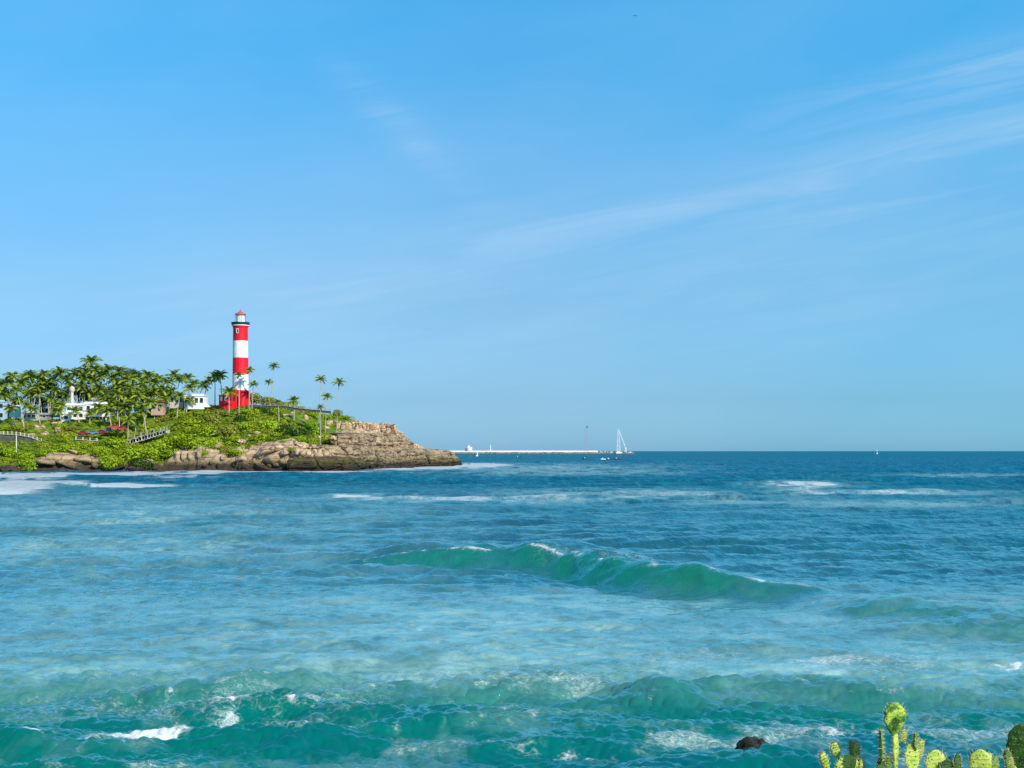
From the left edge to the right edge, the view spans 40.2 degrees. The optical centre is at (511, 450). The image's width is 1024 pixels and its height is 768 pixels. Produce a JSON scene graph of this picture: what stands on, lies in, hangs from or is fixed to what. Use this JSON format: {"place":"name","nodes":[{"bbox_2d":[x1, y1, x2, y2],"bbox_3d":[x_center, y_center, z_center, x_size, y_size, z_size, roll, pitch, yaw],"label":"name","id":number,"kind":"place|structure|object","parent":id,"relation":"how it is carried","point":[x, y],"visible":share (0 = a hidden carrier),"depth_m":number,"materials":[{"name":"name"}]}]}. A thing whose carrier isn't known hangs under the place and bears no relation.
{"place":"outdoors","nodes":[
{"label":"outdoors","id":0,"kind":"place"},
{"bbox_2d":[0,407,451,471],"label":"headland terrain","id":1,"kind":"structure","parent":0,"point":[215,454],"depth_m":495.42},
{"bbox_2d":[0,400,11,419],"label":"house","id":2,"kind":"structure","parent":1,"relation":"on","point":[4,415],"depth_m":528.00,"materials":[{"name":"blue paint"}]},
{"bbox_2d":[0,377,14,418],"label":"palm tree","id":3,"kind":"object","parent":1,"relation":"on","point":[9,382],"visible":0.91,"depth_m":547.23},
{"bbox_2d":[0,447,19,456],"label":"bush","id":4,"kind":"object","parent":1,"relation":"on","point":[10,454],"visible":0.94,"depth_m":478.95,"materials":[{"name":"green plant"}]},
{"bbox_2d":[2,403,18,424],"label":"palm tree","id":5,"kind":"object","parent":1,"relation":"on","point":[9,408],"visible":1,"depth_m":509.92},
{"bbox_2d":[2,371,22,417],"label":"palm tree","id":6,"kind":"object","parent":1,"relation":"on","point":[12,375],"visible":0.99,"depth_m":547.89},
{"bbox_2d":[9,405,20,417],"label":"house","id":7,"kind":"structure","parent":1,"relation":"on","point":[17,414],"depth_m":533.22,"materials":[{"name":"teal paint"}]},
{"bbox_2d":[7,384,27,431],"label":"palm tree","id":8,"kind":"object","parent":1,"relation":"on","point":[15,389],"visible":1,"depth_m":504.98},
{"bbox_2d":[13,378,30,410],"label":"palm tree","id":9,"kind":"object","parent":1,"relation":"on","point":[25,381],"visible":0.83,"depth_m":547.94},
{"bbox_2d":[0,431,44,441],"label":"balustrade","id":10,"kind":"object","parent":1,"relation":"on","point":[9,438],"visible":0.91,"depth_m":494.30,"materials":[{"name":"beige paint"}]},
{"bbox_2d":[12,451,35,460],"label":"bush","id":11,"kind":"object","parent":1,"relation":"on","point":[29,456],"visible":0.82,"depth_m":476.54,"materials":[{"name":"green plant"}]},
{"bbox_2d":[16,459,37,470],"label":"bush","id":12,"kind":"object","parent":1,"relation":"on","point":[27,463],"visible":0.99,"depth_m":468.71,"materials":[{"name":"green plant"}]},
{"bbox_2d":[19,370,38,410],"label":"palm tree","id":13,"kind":"object","parent":1,"relation":"on","point":[30,373],"visible":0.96,"depth_m":547.22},
{"bbox_2d":[19,390,38,410],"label":"palm tree","id":14,"kind":"object","parent":1,"relation":"on","point":[29,393],"visible":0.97,"depth_m":547.67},
{"bbox_2d":[22,411,41,420],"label":"house","id":15,"kind":"structure","parent":1,"relation":"on","point":[29,416],"depth_m":517.00,"materials":[{"name":"beige paint"}]},
{"bbox_2d":[28,380,45,405],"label":"palm tree","id":16,"kind":"object","parent":1,"relation":"on","point":[36,385],"visible":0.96,"depth_m":547.23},
{"bbox_2d":[31,388,46,412],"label":"palm tree","id":17,"kind":"object","parent":1,"relation":"on","point":[42,392],"visible":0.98,"depth_m":547.63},
{"bbox_2d":[34,369,51,412],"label":"palm tree","id":18,"kind":"object","parent":1,"relation":"on","point":[44,373],"visible":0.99,"depth_m":547.55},
{"bbox_2d":[36,458,55,466],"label":"boulder","id":19,"kind":"object","parent":1,"relation":"on","point":[46,462],"visible":1,"depth_m":471.18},
{"bbox_2d":[35,449,61,455],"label":"bush","id":20,"kind":"object","parent":1,"relation":"on","point":[41,452],"visible":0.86,"depth_m":479.85,"materials":[{"name":"green plant"}]},
{"bbox_2d":[41,399,60,416],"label":"house","id":21,"kind":"structure","parent":1,"relation":"on","point":[45,409],"depth_m":565.00,"materials":[{"name":"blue paint"}]},
{"bbox_2d":[41,393,60,410],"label":"palm tree","id":22,"kind":"object","parent":1,"relation":"on","point":[49,396],"visible":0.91,"depth_m":547.34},
{"bbox_2d":[46,374,60,413],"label":"palm tree","id":23,"kind":"object","parent":1,"relation":"on","point":[53,379],"visible":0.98,"depth_m":547.87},
{"bbox_2d":[47,385,64,411],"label":"palm tree","id":24,"kind":"object","parent":1,"relation":"on","point":[55,389],"visible":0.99,"depth_m":547.52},
{"bbox_2d":[50,406,65,423],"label":"palm tree","id":25,"kind":"object","parent":1,"relation":"on","point":[57,410],"visible":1,"depth_m":513.63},
{"bbox_2d":[48,366,68,411],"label":"palm tree","id":26,"kind":"object","parent":1,"relation":"on","point":[60,371],"visible":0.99,"depth_m":547.25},
{"bbox_2d":[45,452,76,460],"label":"boulder","id":27,"kind":"object","parent":1,"relation":"on","point":[61,455],"visible":0.74,"depth_m":476.85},
{"bbox_2d":[48,443,77,451],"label":"bush","id":28,"kind":"object","parent":1,"relation":"on","point":[63,446],"visible":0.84,"depth_m":486.67,"materials":[{"name":"green plant"}]},
{"bbox_2d":[54,459,78,469],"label":"boulder","id":29,"kind":"object","parent":1,"relation":"on","point":[69,464],"visible":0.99,"depth_m":472.56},
{"bbox_2d":[57,373,75,412],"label":"palm tree","id":30,"kind":"object","parent":1,"relation":"on","point":[65,378],"visible":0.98,"depth_m":547.25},
{"bbox_2d":[66,367,83,402],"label":"palm tree","id":31,"kind":"object","parent":1,"relation":"on","point":[74,371],"visible":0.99,"depth_m":547.46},
{"bbox_2d":[67,406,83,421],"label":"palm tree","id":32,"kind":"object","parent":1,"relation":"on","point":[74,409],"visible":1,"depth_m":514.28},
{"bbox_2d":[66,403,85,419],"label":"house","id":33,"kind":"structure","parent":1,"relation":"on","point":[82,406],"depth_m":521.00,"materials":[{"name":"white paint"}]},
{"bbox_2d":[70,442,90,448],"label":"bush","id":34,"kind":"object","parent":1,"relation":"on","point":[81,445],"visible":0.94,"depth_m":491.50,"materials":[{"name":"green plant"}]},
{"bbox_2d":[74,379,89,401],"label":"palm tree","id":35,"kind":"object","parent":1,"relation":"on","point":[81,386],"visible":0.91,"depth_m":547.39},
{"bbox_2d":[73,456,92,464],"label":"boulder","id":36,"kind":"object","parent":1,"relation":"on","point":[84,460],"visible":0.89,"depth_m":476.13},
{"bbox_2d":[75,366,93,401],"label":"palm tree","id":37,"kind":"object","parent":1,"relation":"on","point":[84,371],"visible":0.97,"depth_m":547.45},
{"bbox_2d":[78,374,101,400],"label":"palm tree","id":38,"kind":"object","parent":1,"relation":"on","point":[92,380],"visible":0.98,"depth_m":546.74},
{"bbox_2d":[80,355,103,396],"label":"palm tree","id":39,"kind":"object","parent":1,"relation":"on","point":[89,360],"visible":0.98,"depth_m":547.25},
{"bbox_2d":[87,365,103,395],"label":"palm tree","id":40,"kind":"object","parent":1,"relation":"on","point":[95,369],"visible":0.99,"depth_m":547.16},
{"bbox_2d":[84,402,111,421],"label":"house","id":41,"kind":"structure","parent":1,"relation":"on","point":[88,407],"depth_m":523.00,"materials":[{"name":"white paint"}]},
{"bbox_2d":[88,381,107,394],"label":"palm tree","id":42,"kind":"object","parent":1,"relation":"on","point":[96,388],"visible":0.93,"depth_m":547.29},
{"bbox_2d":[89,403,107,422],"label":"palm tree","id":43,"kind":"object","parent":1,"relation":"on","point":[98,406],"visible":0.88,"depth_m":519.28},
{"bbox_2d":[93,446,111,456],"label":"bush","id":44,"kind":"object","parent":1,"relation":"on","point":[99,449],"visible":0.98,"depth_m":484.66,"materials":[{"name":"green plant"}]},
{"bbox_2d":[93,390,112,401],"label":"palm tree","id":45,"kind":"object","parent":1,"relation":"on","point":[105,395],"visible":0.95,"depth_m":526.01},
{"bbox_2d":[98,363,117,390],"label":"palm tree","id":46,"kind":"object","parent":1,"relation":"on","point":[107,368],"visible":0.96,"depth_m":547.04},
{"bbox_2d":[98,405,117,428],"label":"palm tree","id":47,"kind":"object","parent":1,"relation":"on","point":[106,410],"visible":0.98,"depth_m":512.17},
{"bbox_2d":[97,455,124,468],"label":"bush","id":48,"kind":"object","parent":1,"relation":"on","point":[112,461],"visible":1,"depth_m":474.76,"materials":[{"name":"green plant"}]},
{"bbox_2d":[103,371,120,415],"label":"palm tree","id":49,"kind":"object","parent":1,"relation":"on","point":[113,377],"visible":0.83,"depth_m":547.03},
{"bbox_2d":[101,436,128,447],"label":"bush","id":50,"kind":"object","parent":1,"relation":"on","point":[112,440],"visible":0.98,"depth_m":496.90,"materials":[{"name":"green plant"}]},
{"bbox_2d":[111,365,128,414],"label":"palm tree","id":51,"kind":"object","parent":1,"relation":"on","point":[120,369],"visible":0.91,"depth_m":547.37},
{"bbox_2d":[109,387,130,419],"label":"palm tree","id":52,"kind":"object","parent":1,"relation":"on","point":[117,392],"visible":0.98,"depth_m":523.16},
{"bbox_2d":[117,403,133,423],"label":"palm tree","id":53,"kind":"object","parent":1,"relation":"on","point":[126,408],"visible":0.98,"depth_m":512.40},
{"bbox_2d":[111,446,144,459],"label":"bush","id":54,"kind":"object","parent":1,"relation":"on","point":[131,450],"visible":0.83,"depth_m":485.87,"materials":[{"name":"green plant"}]},
{"bbox_2d":[117,371,139,413],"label":"palm tree","id":55,"kind":"object","parent":1,"relation":"on","point":[128,377],"visible":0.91,"depth_m":533.15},
{"bbox_2d":[120,415,136,435],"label":"palm tree","id":56,"kind":"object","parent":1,"relation":"on","point":[129,419],"visible":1,"depth_m":503.77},
{"bbox_2d":[118,368,142,412],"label":"palm tree","id":57,"kind":"object","parent":1,"relation":"on","point":[138,373],"visible":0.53,"depth_m":544.33,"materials":[{"name":"green plant"}]},
{"bbox_2d":[119,381,141,415],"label":"palm tree","id":58,"kind":"object","parent":1,"relation":"on","point":[131,386],"visible":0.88,"depth_m":527.25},
{"bbox_2d":[122,398,143,431],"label":"palm tree","id":59,"kind":"object","parent":1,"relation":"on","point":[132,403],"visible":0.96,"depth_m":511.41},
{"bbox_2d":[130,389,147,420],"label":"palm tree","id":60,"kind":"object","parent":1,"relation":"on","point":[139,395],"visible":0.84,"depth_m":521.95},
{"bbox_2d":[125,457,154,469],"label":"bush","id":61,"kind":"object","parent":1,"relation":"on","point":[136,462],"visible":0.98,"depth_m":480.37,"materials":[{"name":"green plant"}]},
{"bbox_2d":[132,403,151,432],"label":"palm tree","id":62,"kind":"object","parent":1,"relation":"on","point":[142,409],"visible":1,"depth_m":506.99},
{"bbox_2d":[134,377,154,410],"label":"palm tree","id":63,"kind":"object","parent":1,"relation":"on","point":[142,383],"visible":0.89,"depth_m":535.36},
{"bbox_2d":[125,430,169,444],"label":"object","id":64,"kind":"structure","parent":1,"relation":"on","point":[146,437],"depth_m":500.10,"materials":[{"name":"concrete"}]},
{"bbox_2d":[134,447,162,459],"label":"bush","id":65,"kind":"object","parent":1,"relation":"on","point":[151,453],"visible":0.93,"depth_m":486.59,"materials":[{"name":"green plant"}]},
{"bbox_2d":[140,369,156,386],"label":"palm tree","id":66,"kind":"object","parent":1,"relation":"on","point":[147,375],"visible":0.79,"depth_m":547.43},
{"bbox_2d":[142,397,157,429],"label":"palm tree","id":67,"kind":"object","parent":1,"relation":"on","point":[150,402],"visible":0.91,"depth_m":513.52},
{"bbox_2d":[145,385,162,398],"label":"palm tree","id":68,"kind":"object","parent":1,"relation":"on","point":[153,391],"visible":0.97,"depth_m":527.62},
{"bbox_2d":[151,400,167,414],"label":"house","id":69,"kind":"structure","parent":1,"relation":"on","point":[155,410],"depth_m":523.00,"materials":[{"name":"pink paint"}]},
{"bbox_2d":[149,438,172,450],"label":"bush","id":70,"kind":"object","parent":1,"relation":"on","point":[161,444],"visible":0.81,"depth_m":494.95,"materials":[{"name":"green plant"}]},
{"bbox_2d":[154,384,170,395],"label":"palm tree","id":71,"kind":"object","parent":1,"relation":"on","point":[165,389],"visible":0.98,"depth_m":528.23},
{"bbox_2d":[0,404,333,465],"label":"hillside scrub","id":72,"kind":"object","parent":1,"relation":"on","point":[283,420],"visible":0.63,"depth_m":503.05,"materials":[{"name":"green plant"}]},
{"bbox_2d":[158,375,176,393],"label":"palm tree","id":73,"kind":"object","parent":1,"relation":"on","point":[167,380],"visible":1,"depth_m":529.51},
{"bbox_2d":[161,448,177,457],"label":"bush","id":74,"kind":"object","parent":1,"relation":"on","point":[169,453],"visible":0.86,"depth_m":490.05,"materials":[{"name":"green plant"}]},
{"bbox_2d":[163,369,181,408],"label":"palm tree","id":75,"kind":"object","parent":1,"relation":"on","point":[174,372],"visible":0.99,"depth_m":530.38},
{"bbox_2d":[169,393,183,407],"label":"house","id":76,"kind":"structure","parent":1,"relation":"on","point":[175,403],"depth_m":531.00,"materials":[{"name":"beige paint"}]},
{"bbox_2d":[160,432,195,444],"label":"bush","id":77,"kind":"object","parent":1,"relation":"on","point":[177,436],"visible":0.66,"depth_m":496.67,"materials":[{"name":"green plant"}]},
{"bbox_2d":[182,383,196,410],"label":"palm tree","id":78,"kind":"object","parent":1,"relation":"on","point":[188,387],"visible":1,"depth_m":527.31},
{"bbox_2d":[173,417,207,426],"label":"bush","id":79,"kind":"object","parent":1,"relation":"on","point":[189,421],"visible":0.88,"depth_m":513.86,"materials":[{"name":"green plant"}]},
{"bbox_2d":[178,435,212,449],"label":"bush","id":80,"kind":"object","parent":1,"relation":"on","point":[194,441],"visible":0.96,"depth_m":491.21,"materials":[{"name":"green plant"}]},
{"bbox_2d":[183,394,210,409],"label":"house","id":81,"kind":"structure","parent":1,"relation":"on","point":[202,400],"depth_m":528.00,"materials":[{"name":"white paint"}]},
{"bbox_2d":[189,425,218,437],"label":"bush","id":82,"kind":"object","parent":1,"relation":"on","point":[206,429],"visible":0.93,"depth_m":503.60,"materials":[{"name":"green plant"}]},
{"bbox_2d":[195,413,221,424],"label":"bush","id":83,"kind":"object","parent":1,"relation":"on","point":[214,418],"visible":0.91,"depth_m":516.23,"materials":[{"name":"green plant"}]},
{"bbox_2d":[206,371,224,404],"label":"palm tree","id":84,"kind":"object","parent":1,"relation":"on","point":[214,378],"visible":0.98,"depth_m":547.45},
{"bbox_2d":[211,370,227,394],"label":"palm tree","id":85,"kind":"object","parent":1,"relation":"on","point":[219,376],"visible":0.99,"depth_m":547.40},
{"bbox_2d":[210,409,236,415],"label":"bush","id":86,"kind":"object","parent":1,"relation":"on","point":[218,411],"visible":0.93,"depth_m":524.36,"materials":[{"name":"green plant"}]},
{"bbox_2d":[210,424,240,437],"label":"bush","id":87,"kind":"object","parent":1,"relation":"on","point":[226,430],"visible":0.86,"depth_m":503.05,"materials":[{"name":"green plant"}]},
{"bbox_2d":[219,393,237,408],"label":"red annex building","id":88,"kind":"structure","parent":1,"relation":"on","point":[232,400],"depth_m":530.60,"materials":[{"name":"paint"}]},
{"bbox_2d":[219,386,238,416],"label":"palm tree","id":89,"kind":"object","parent":1,"relation":"on","point":[228,391],"visible":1,"depth_m":524.63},
{"bbox_2d":[231,309,249,406],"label":"lighthouse","id":90,"kind":"object","parent":1,"relation":"on","point":[240,325],"visible":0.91,"depth_m":533.48,"materials":[{"name":"red paint"}]},
{"bbox_2d":[235,421,260,429],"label":"bush","id":91,"kind":"object","parent":1,"relation":"on","point":[244,425],"visible":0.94,"depth_m":508.85,"materials":[{"name":"green plant"}]},
{"bbox_2d":[237,408,260,416],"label":"bush","id":92,"kind":"object","parent":1,"relation":"on","point":[249,412],"visible":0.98,"depth_m":521.84,"materials":[{"name":"green plant"}]},
{"bbox_2d":[250,392,262,404],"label":"bush","id":93,"kind":"object","parent":1,"relation":"on","point":[256,397],"visible":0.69,"depth_m":544.07,"materials":[{"name":"green plant"}]},
{"bbox_2d":[248,434,272,440],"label":"bush","id":94,"kind":"object","parent":1,"relation":"on","point":[257,437],"visible":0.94,"depth_m":495.17,"materials":[{"name":"green plant"}]},
{"bbox_2d":[259,396,275,405],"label":"bush","id":95,"kind":"object","parent":1,"relation":"on","point":[267,401],"visible":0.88,"depth_m":543.75,"materials":[{"name":"green plant"}]},
{"bbox_2d":[255,419,281,431],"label":"bush","id":96,"kind":"object","parent":1,"relation":"on","point":[267,422],"visible":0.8,"depth_m":506.40,"materials":[{"name":"green plant"}]},
{"bbox_2d":[255,445,283,455],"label":"boulder","id":97,"kind":"object","parent":1,"relation":"on","point":[267,449],"visible":1,"depth_m":478.88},
{"bbox_2d":[263,454,279,464],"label":"boulder","id":98,"kind":"object","parent":1,"relation":"on","point":[271,459],"visible":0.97,"depth_m":477.14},
{"bbox_2d":[274,424,293,433],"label":"bush","id":99,"kind":"object","parent":1,"relation":"on","point":[287,427],"visible":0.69,"depth_m":500.59,"materials":[{"name":"green plant"}]},
{"bbox_2d":[250,403,330,412],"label":"crest wall","id":100,"kind":"structure","parent":1,"relation":"on","point":[292,408],"depth_m":532.30,"materials":[{"name":"concrete"}]},
{"bbox_2d":[282,427,314,439],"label":"bush","id":101,"kind":"object","parent":1,"relation":"on","point":[296,432],"visible":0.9,"depth_m":495.15,"materials":[{"name":"green plant"}]},
{"bbox_2d":[315,375,326,428],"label":"palm tree","id":102,"kind":"object","parent":1,"relation":"on","point":[321,378],"visible":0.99,"depth_m":540.03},
{"bbox_2d":[287,456,374,470],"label":"rock ledge","id":103,"kind":"object","parent":1,"relation":"on","point":[331,463],"visible":0.84,"depth_m":472.60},
{"bbox_2d":[331,378,345,441],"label":"palm tree","id":104,"kind":"object","parent":1,"relation":"on","point":[338,381],"visible":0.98,"depth_m":545.04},
{"bbox_2d":[327,432,413,447],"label":"rock ledge","id":105,"kind":"object","parent":1,"relation":"on","point":[370,439],"visible":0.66,"depth_m":535.71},
{"bbox_2d":[306,444,462,468],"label":"rock ledge","id":106,"kind":"object","parent":1,"relation":"on","point":[378,457],"visible":0.76,"depth_m":555.21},
{"bbox_2d":[0,451,1023,767],"bbox_3d":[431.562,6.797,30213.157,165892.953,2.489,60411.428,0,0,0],"label":"sea water","id":107,"kind":"structure","parent":0,"point":[686,609],"depth_m":60.04,"materials":[{"name":"liquid"}]},
{"bbox_2d":[452,451,634,453],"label":"breakwater","id":108,"kind":"object","parent":107,"relation":"in","point":[528,452],"visible":0.78,"depth_m":3493.72,"materials":[{"name":"white paint"}]},
{"bbox_2d":[735,736,768,749],"bbox_3d":[5.556,6.880,31.916,0.954,0.669,0.883,0,6,-23],"label":"seaweed rock","id":109,"kind":"object","parent":107,"relation":"in","point":[748,742],"visible":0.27,"depth_m":31.91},
{"bbox_2d":[0,0,1023,450],"label":"sky","id":110,"kind":"structure","parent":0,"point":[504,225],"materials":[{"name":"blue"}]},
{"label":"near bank ground","id":111,"kind":"structure","parent":0,"visible":0},
{"bbox_2d":[817,739,865,767],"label":"prickly pear cactus","id":112,"kind":"object","parent":111,"relation":"on","point":[853,759],"visible":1,"depth_m":9.96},
{"bbox_2d":[876,702,925,767],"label":"prickly pear cactus","id":113,"kind":"object","parent":111,"relation":"on","point":[895,713],"visible":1,"depth_m":9.77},
{"bbox_2d":[924,749,998,767],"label":"prickly pear cactus","id":114,"kind":"object","parent":111,"relation":"on","point":[980,758],"visible":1,"depth_m":9.99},
{"bbox_2d":[999,723,1023,767],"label":"prickly pear cactus","id":115,"kind":"object","parent":111,"relation":"on","point":[1013,755],"visible":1,"depth_m":9.39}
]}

